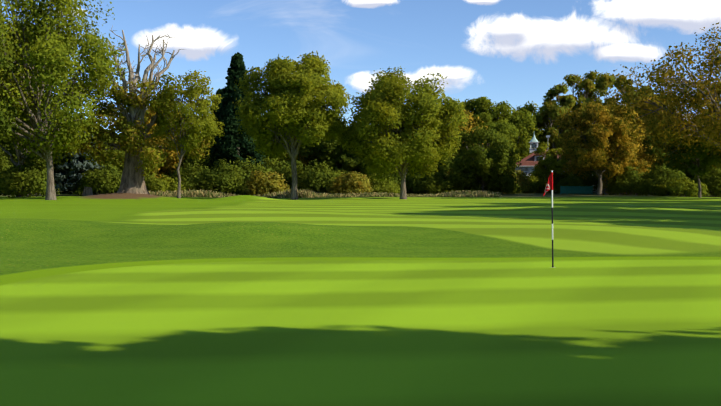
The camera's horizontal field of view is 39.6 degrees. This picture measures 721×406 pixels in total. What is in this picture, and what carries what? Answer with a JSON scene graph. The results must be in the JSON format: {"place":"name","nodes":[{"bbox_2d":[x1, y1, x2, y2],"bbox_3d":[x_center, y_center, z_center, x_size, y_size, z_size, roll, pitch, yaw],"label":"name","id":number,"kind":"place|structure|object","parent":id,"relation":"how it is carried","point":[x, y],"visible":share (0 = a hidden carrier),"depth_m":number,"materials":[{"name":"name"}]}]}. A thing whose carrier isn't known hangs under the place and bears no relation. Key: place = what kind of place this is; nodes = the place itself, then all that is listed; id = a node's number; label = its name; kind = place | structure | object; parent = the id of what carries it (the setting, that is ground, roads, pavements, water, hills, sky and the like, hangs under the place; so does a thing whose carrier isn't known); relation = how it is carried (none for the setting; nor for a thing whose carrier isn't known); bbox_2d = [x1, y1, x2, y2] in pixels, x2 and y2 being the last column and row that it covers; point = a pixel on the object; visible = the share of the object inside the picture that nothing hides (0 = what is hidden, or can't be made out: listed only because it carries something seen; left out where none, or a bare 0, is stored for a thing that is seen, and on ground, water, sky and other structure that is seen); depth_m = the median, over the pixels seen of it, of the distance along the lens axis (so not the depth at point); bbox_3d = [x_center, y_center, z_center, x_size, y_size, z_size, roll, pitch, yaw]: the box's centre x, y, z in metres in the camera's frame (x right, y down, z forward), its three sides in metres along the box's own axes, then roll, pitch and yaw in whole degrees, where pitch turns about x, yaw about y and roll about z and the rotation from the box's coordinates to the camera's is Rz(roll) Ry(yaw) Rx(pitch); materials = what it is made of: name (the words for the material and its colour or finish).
{"place":"outdoors","nodes":[
{"label":"outdoors","id":0,"kind":"place"},
{"bbox_2d":[0,190,720,405],"bbox_3d":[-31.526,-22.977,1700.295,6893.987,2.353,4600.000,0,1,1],"label":"ground","id":1,"kind":"structure","parent":0,"point":[119,299],"depth_m":15.43,"materials":[{"name":"green plant"}]},
{"bbox_2d":[0,3,22,145],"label":"tree","id":2,"kind":"object","parent":1,"relation":"on","point":[9,118],"visible":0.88,"depth_m":88.35,"materials":[{"name":"green plant"}]},
{"bbox_2d":[0,144,24,177],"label":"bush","id":3,"kind":"object","parent":1,"relation":"on","point":[6,163],"visible":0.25,"depth_m":128.51,"materials":[{"name":"green plant"}]},
{"bbox_2d":[0,155,59,197],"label":"bush","id":4,"kind":"object","parent":1,"relation":"on","point":[32,180],"visible":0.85,"depth_m":110.67,"materials":[{"name":"green plant"}]},
{"bbox_2d":[0,17,87,196],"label":"tree","id":5,"kind":"object","parent":1,"relation":"on","point":[19,154],"visible":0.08,"depth_m":111.78,"materials":[{"name":"green plant"}]},
{"bbox_2d":[27,123,71,184],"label":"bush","id":6,"kind":"object","parent":1,"relation":"on","point":[55,170],"visible":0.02,"depth_m":131.09,"materials":[{"name":"green plant"}]},
{"bbox_2d":[0,0,125,199],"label":"tree","id":7,"kind":"object","parent":1,"relation":"on","point":[46,35],"visible":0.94,"depth_m":93.47,"materials":[{"name":"green plant"}]},
{"bbox_2d":[54,131,103,194],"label":"cedar tree","id":8,"kind":"object","parent":1,"relation":"on","point":[78,164],"visible":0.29,"depth_m":120.44,"materials":[{"name":"green plant"}]},
{"bbox_2d":[82,186,92,195],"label":"stump","id":9,"kind":"object","parent":1,"relation":"on","point":[87,191],"visible":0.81,"depth_m":102.90,"materials":[{"name":"grey wood"}]},
{"bbox_2d":[61,127,124,193],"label":"tree","id":10,"kind":"object","parent":1,"relation":"on","point":[112,140],"visible":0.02,"depth_m":133.02,"materials":[{"name":"green plant"}]},
{"bbox_2d":[73,161,122,195],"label":"bush","id":11,"kind":"object","parent":1,"relation":"on","point":[103,181],"visible":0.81,"depth_m":116.69,"materials":[{"name":"green plant"}]},
{"bbox_2d":[100,147,156,179],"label":"bush","id":12,"kind":"object","parent":1,"relation":"on","point":[117,165],"visible":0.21,"depth_m":127.20,"materials":[{"name":"green plant"}]},
{"bbox_2d":[63,26,213,193],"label":"old oak tree","id":13,"kind":"object","parent":1,"relation":"on","point":[134,132],"visible":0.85,"depth_m":100.04,"materials":[{"name":"green plant"}]},
{"bbox_2d":[113,106,190,180],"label":"tree","id":14,"kind":"object","parent":1,"relation":"on","point":[171,162],"visible":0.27,"depth_m":140.34,"materials":[{"name":"green plant"}]},
{"bbox_2d":[144,174,188,191],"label":"bush","id":15,"kind":"object","parent":1,"relation":"on","point":[163,184],"visible":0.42,"depth_m":122.67,"materials":[{"name":"green plant"}]},
{"bbox_2d":[144,69,224,197],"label":"young tree","id":16,"kind":"object","parent":1,"relation":"on","point":[203,122],"visible":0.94,"depth_m":98.54,"materials":[{"name":"green plant"}]},
{"bbox_2d":[168,158,215,191],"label":"bush","id":17,"kind":"object","parent":1,"relation":"on","point":[189,176],"visible":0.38,"depth_m":125.69,"materials":[{"name":"green plant"}]},
{"bbox_2d":[200,88,222,168],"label":"cypress tree","id":18,"kind":"object","parent":1,"relation":"on","point":[219,91],"visible":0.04,"depth_m":145.05,"materials":[{"name":"green plant"}]},
{"bbox_2d":[175,119,256,170],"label":"tree","id":19,"kind":"object","parent":1,"relation":"on","point":[201,160],"visible":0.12,"depth_m":141.45,"materials":[{"name":"green plant"}]},
{"bbox_2d":[195,158,245,194],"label":"bush","id":20,"kind":"object","parent":1,"relation":"on","point":[222,178],"visible":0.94,"depth_m":124.59,"materials":[{"name":"green plant"}]},
{"bbox_2d":[206,52,265,168],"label":"cypress tree","id":21,"kind":"object","parent":1,"relation":"on","point":[230,140],"visible":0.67,"depth_m":138.19,"materials":[{"name":"green plant"}]},
{"bbox_2d":[224,155,268,194],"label":"bush","id":22,"kind":"object","parent":1,"relation":"on","point":[248,169],"visible":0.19,"depth_m":130.18,"materials":[{"name":"green plant"}]},
{"bbox_2d":[242,170,289,195],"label":"bush","id":23,"kind":"object","parent":1,"relation":"on","point":[263,183],"visible":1,"depth_m":122.49,"materials":[{"name":"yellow plant"}]},
{"bbox_2d":[240,138,291,170],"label":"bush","id":24,"kind":"object","parent":1,"relation":"on","point":[277,159],"depth_m":142.79,"materials":[{"name":"green plant"}]},
{"bbox_2d":[253,156,289,183],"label":"bush","id":25,"kind":"object","parent":1,"relation":"on","point":[270,167],"visible":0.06,"depth_m":133.23,"materials":[{"name":"green plant"}]},
{"bbox_2d":[264,153,302,169],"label":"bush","id":26,"kind":"object","parent":1,"relation":"on","point":[284,163],"visible":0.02,"depth_m":144.33,"materials":[{"name":"green plant"}]},
{"bbox_2d":[233,51,351,199],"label":"tree","id":27,"kind":"object","parent":1,"relation":"on","point":[293,104],"visible":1,"depth_m":102.49,"materials":[{"name":"green plant"}]},
{"bbox_2d":[277,160,316,191],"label":"bush","id":28,"kind":"object","parent":1,"relation":"on","point":[288,174],"visible":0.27,"depth_m":128.69,"materials":[{"name":"green plant"}]},
{"bbox_2d":[276,142,319,167],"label":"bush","id":29,"kind":"object","parent":1,"relation":"on","point":[305,164],"depth_m":144.55,"materials":[{"name":"green plant"}]},
{"bbox_2d":[288,159,340,192],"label":"bush","id":30,"kind":"object","parent":1,"relation":"on","point":[318,180],"visible":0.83,"depth_m":126.35,"materials":[{"name":"green plant"}]},
{"bbox_2d":[147,189,502,197],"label":"long grass","id":31,"kind":"structure","parent":1,"relation":"on","point":[304,193],"depth_m":117.27,"materials":[{"name":"plant"}]},
{"bbox_2d":[298,120,366,177],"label":"tree","id":32,"kind":"object","parent":1,"relation":"on","point":[325,149],"visible":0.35,"depth_m":142.12,"materials":[{"name":"green plant"}]},
{"bbox_2d":[332,148,362,171],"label":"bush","id":33,"kind":"object","parent":1,"relation":"on","point":[340,165],"visible":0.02,"depth_m":144.65,"materials":[{"name":"green plant"}]},
{"bbox_2d":[326,171,373,193],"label":"bush","id":34,"kind":"object","parent":1,"relation":"on","point":[351,182],"visible":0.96,"depth_m":122.46,"materials":[{"name":"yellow plant"}]},
{"bbox_2d":[352,125,401,176],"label":"tree","id":35,"kind":"object","parent":1,"relation":"on","point":[362,171],"depth_m":141.48,"materials":[{"name":"green plant"}]},
{"bbox_2d":[357,173,400,193],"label":"bush","id":36,"kind":"object","parent":1,"relation":"on","point":[384,186],"visible":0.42,"depth_m":125.42,"materials":[{"name":"green plant"}]},
{"bbox_2d":[370,169,413,193],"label":"bush","id":37,"kind":"object","parent":1,"relation":"on","point":[395,179],"visible":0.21,"depth_m":129.51,"materials":[{"name":"green plant"}]},
{"bbox_2d":[333,66,468,198],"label":"tree","id":38,"kind":"object","parent":1,"relation":"on","point":[418,135],"visible":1,"depth_m":103.19,"materials":[{"name":"green plant"}]},
{"bbox_2d":[407,172,431,194],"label":"bush","id":39,"kind":"object","parent":1,"relation":"on","point":[413,191],"depth_m":131.25,"materials":[{"name":"green plant"}]},
{"bbox_2d":[406,163,458,194],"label":"bush","id":40,"kind":"object","parent":1,"relation":"on","point":[435,183],"visible":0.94,"depth_m":126.30,"materials":[{"name":"green plant"}]},
{"bbox_2d":[406,128,462,176],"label":"tree","id":41,"kind":"object","parent":1,"relation":"on","point":[446,162],"visible":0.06,"depth_m":138.02,"materials":[{"name":"green plant"}]},
{"bbox_2d":[442,166,481,192],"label":"bush","id":42,"kind":"object","parent":1,"relation":"on","point":[476,188],"visible":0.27,"depth_m":127.31,"materials":[{"name":"green plant"}]},
{"bbox_2d":[447,109,490,174],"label":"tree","id":43,"kind":"object","parent":1,"relation":"on","point":[471,124],"visible":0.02,"depth_m":143.17,"materials":[{"name":"green plant"}]},
{"bbox_2d":[448,126,520,191],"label":"tree","id":44,"kind":"object","parent":1,"relation":"on","point":[487,163],"visible":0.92,"depth_m":125.83,"materials":[{"name":"green plant"}]},
{"bbox_2d":[460,96,518,148],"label":"tree","id":45,"kind":"object","parent":1,"relation":"on","point":[487,111],"visible":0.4,"depth_m":147.57,"materials":[{"name":"green plant"}]},
{"bbox_2d":[465,121,518,169],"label":"tree","id":46,"kind":"object","parent":1,"relation":"on","point":[496,123],"depth_m":145.80,"materials":[{"name":"green plant"}]},
{"bbox_2d":[480,171,524,193],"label":"bush","id":47,"kind":"object","parent":1,"relation":"on","point":[506,190],"visible":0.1,"depth_m":131.76,"materials":[{"name":"green plant"}]},
{"bbox_2d":[509,147,520,170],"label":"tree","id":48,"kind":"object","parent":1,"relation":"on","point":[515,156],"visible":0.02,"depth_m":162.52,"materials":[{"name":"green plant"}]},
{"bbox_2d":[501,170,534,193],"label":"bush","id":49,"kind":"object","parent":1,"relation":"on","point":[524,182],"visible":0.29,"depth_m":138.56,"materials":[{"name":"green plant"}]},
{"bbox_2d":[502,107,543,160],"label":"poplar tree","id":50,"kind":"object","parent":1,"relation":"on","point":[522,121],"visible":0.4,"depth_m":200.49,"materials":[{"name":"green plant"}]},
{"bbox_2d":[510,100,553,153],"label":"poplar tree","id":51,"kind":"object","parent":1,"relation":"on","point":[531,108],"visible":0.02,"depth_m":211.61,"materials":[{"name":"green plant"}]},
{"bbox_2d":[527,174,549,192],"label":"bush","id":52,"kind":"object","parent":1,"relation":"on","point":[537,186],"visible":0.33,"depth_m":142.93,"materials":[{"name":"green plant"}]},
{"bbox_2d":[543,170,554,267],"bbox_3d":[4.205,0.415,22.356,0.279,2.290,0.124,-1,1,1],"label":"flag stick","id":53,"kind":"object","parent":1,"relation":"on","point":[549,185],"visible":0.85,"depth_m":22.34,"materials":[{"name":"white paint"}]},
{"bbox_2d":[531,142,573,193],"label":"tree","id":54,"kind":"object","parent":1,"relation":"on","point":[552,162],"visible":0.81,"depth_m":138.71,"materials":[{"name":"green plant"}]},
{"bbox_2d":[532,82,576,149],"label":"poplar tree","id":55,"kind":"object","parent":1,"relation":"on","point":[551,109],"visible":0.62,"depth_m":202.55,"materials":[{"name":"green plant"}]},
{"bbox_2d":[515,135,596,191],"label":"clubhouse","id":56,"kind":"structure","parent":1,"relation":"on","point":[528,163],"depth_m":156.21,"materials":[{"name":"red paint"}]},
{"bbox_2d":[547,170,587,193],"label":"bush","id":57,"kind":"object","parent":1,"relation":"on","point":[561,181],"visible":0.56,"depth_m":138.55,"materials":[{"name":"green plant"}]},
{"bbox_2d":[560,186,592,194],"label":"garden fence","id":58,"kind":"object","parent":1,"relation":"on","point":[570,189],"visible":0.98,"depth_m":132.59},
{"bbox_2d":[560,74,602,123],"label":"poplar tree","id":59,"kind":"object","parent":1,"relation":"on","point":[587,84],"visible":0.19,"depth_m":206.58,"materials":[{"name":"green plant"}]},
{"bbox_2d":[569,160,597,191],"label":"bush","id":60,"kind":"object","parent":1,"relation":"on","point":[591,180],"visible":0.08,"depth_m":146.02,"materials":[{"name":"green plant"}]},
{"bbox_2d":[582,70,616,123],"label":"poplar tree","id":61,"kind":"object","parent":1,"relation":"on","point":[603,82],"visible":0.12,"depth_m":209.71,"materials":[{"name":"green plant"}]},
{"bbox_2d":[553,100,646,194],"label":"tree","id":62,"kind":"object","parent":1,"relation":"on","point":[600,145],"visible":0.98,"depth_m":122.20,"materials":[{"name":"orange plant"}]},
{"bbox_2d":[602,176,635,193],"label":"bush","id":63,"kind":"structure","parent":1,"relation":"on","point":[609,187],"depth_m":140.44,"materials":[{"name":"green plant"}]},
{"bbox_2d":[601,75,646,116],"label":"poplar tree","id":64,"kind":"object","parent":1,"relation":"on","point":[618,83],"visible":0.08,"depth_m":202.83,"materials":[{"name":"green plant"}]},
{"bbox_2d":[604,165,646,194],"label":"bush","id":65,"kind":"object","parent":1,"relation":"on","point":[625,181],"visible":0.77,"depth_m":124.27,"materials":[{"name":"green plant"}]},
{"bbox_2d":[594,138,659,194],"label":"tree","id":66,"kind":"object","parent":1,"relation":"on","point":[642,157],"visible":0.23,"depth_m":128.26,"materials":[{"name":"green plant"}]},
{"bbox_2d":[638,86,660,121],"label":"poplar tree","id":67,"kind":"object","parent":1,"relation":"on","point":[646,93],"visible":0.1,"depth_m":205.79,"materials":[{"name":"green plant"}]},
{"bbox_2d":[626,92,686,192],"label":"tree","id":68,"kind":"object","parent":1,"relation":"on","point":[642,119],"visible":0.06,"depth_m":131.17,"materials":[{"name":"green plant"}]},
{"bbox_2d":[634,163,686,195],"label":"bush","id":69,"kind":"object","parent":1,"relation":"on","point":[649,182],"visible":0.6,"depth_m":120.35,"materials":[{"name":"green plant"}]},
{"bbox_2d":[604,22,720,169],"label":"oak tree","id":70,"kind":"object","parent":1,"relation":"on","point":[706,116],"visible":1,"depth_m":102.97,"materials":[{"name":"green plant"}]},
{"bbox_2d":[639,125,685,174],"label":"tree","id":71,"kind":"object","parent":1,"relation":"on","point":[650,152],"visible":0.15,"depth_m":128.61,"materials":[{"name":"green plant"}]},
{"bbox_2d":[652,176,710,196],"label":"bush","id":72,"kind":"object","parent":1,"relation":"on","point":[677,188],"visible":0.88,"depth_m":116.19,"materials":[{"name":"green plant"}]},
{"bbox_2d":[663,122,720,197],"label":"tree","id":73,"kind":"object","parent":1,"relation":"on","point":[705,160],"visible":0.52,"depth_m":110.33,"materials":[{"name":"green plant"}]},
{"bbox_2d":[684,162,718,193],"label":"tree","id":74,"kind":"object","parent":1,"relation":"on","point":[691,177],"depth_m":129.08,"materials":[{"name":"green plant"}]},
{"bbox_2d":[688,150,720,179],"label":"tree","id":75,"kind":"object","parent":1,"relation":"on","point":[713,169],"visible":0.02,"depth_m":126.06,"materials":[{"name":"green plant"}]},
{"bbox_2d":[692,165,720,196],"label":"bush","id":76,"kind":"object","parent":1,"relation":"on","point":[713,182],"visible":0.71,"depth_m":118.15,"materials":[{"name":"green plant"}]},
{"bbox_2d":[1,0,720,133],"label":"sky","id":77,"kind":"structure","parent":0,"point":[513,51],"materials":[{"name":"blue"}]}
]}

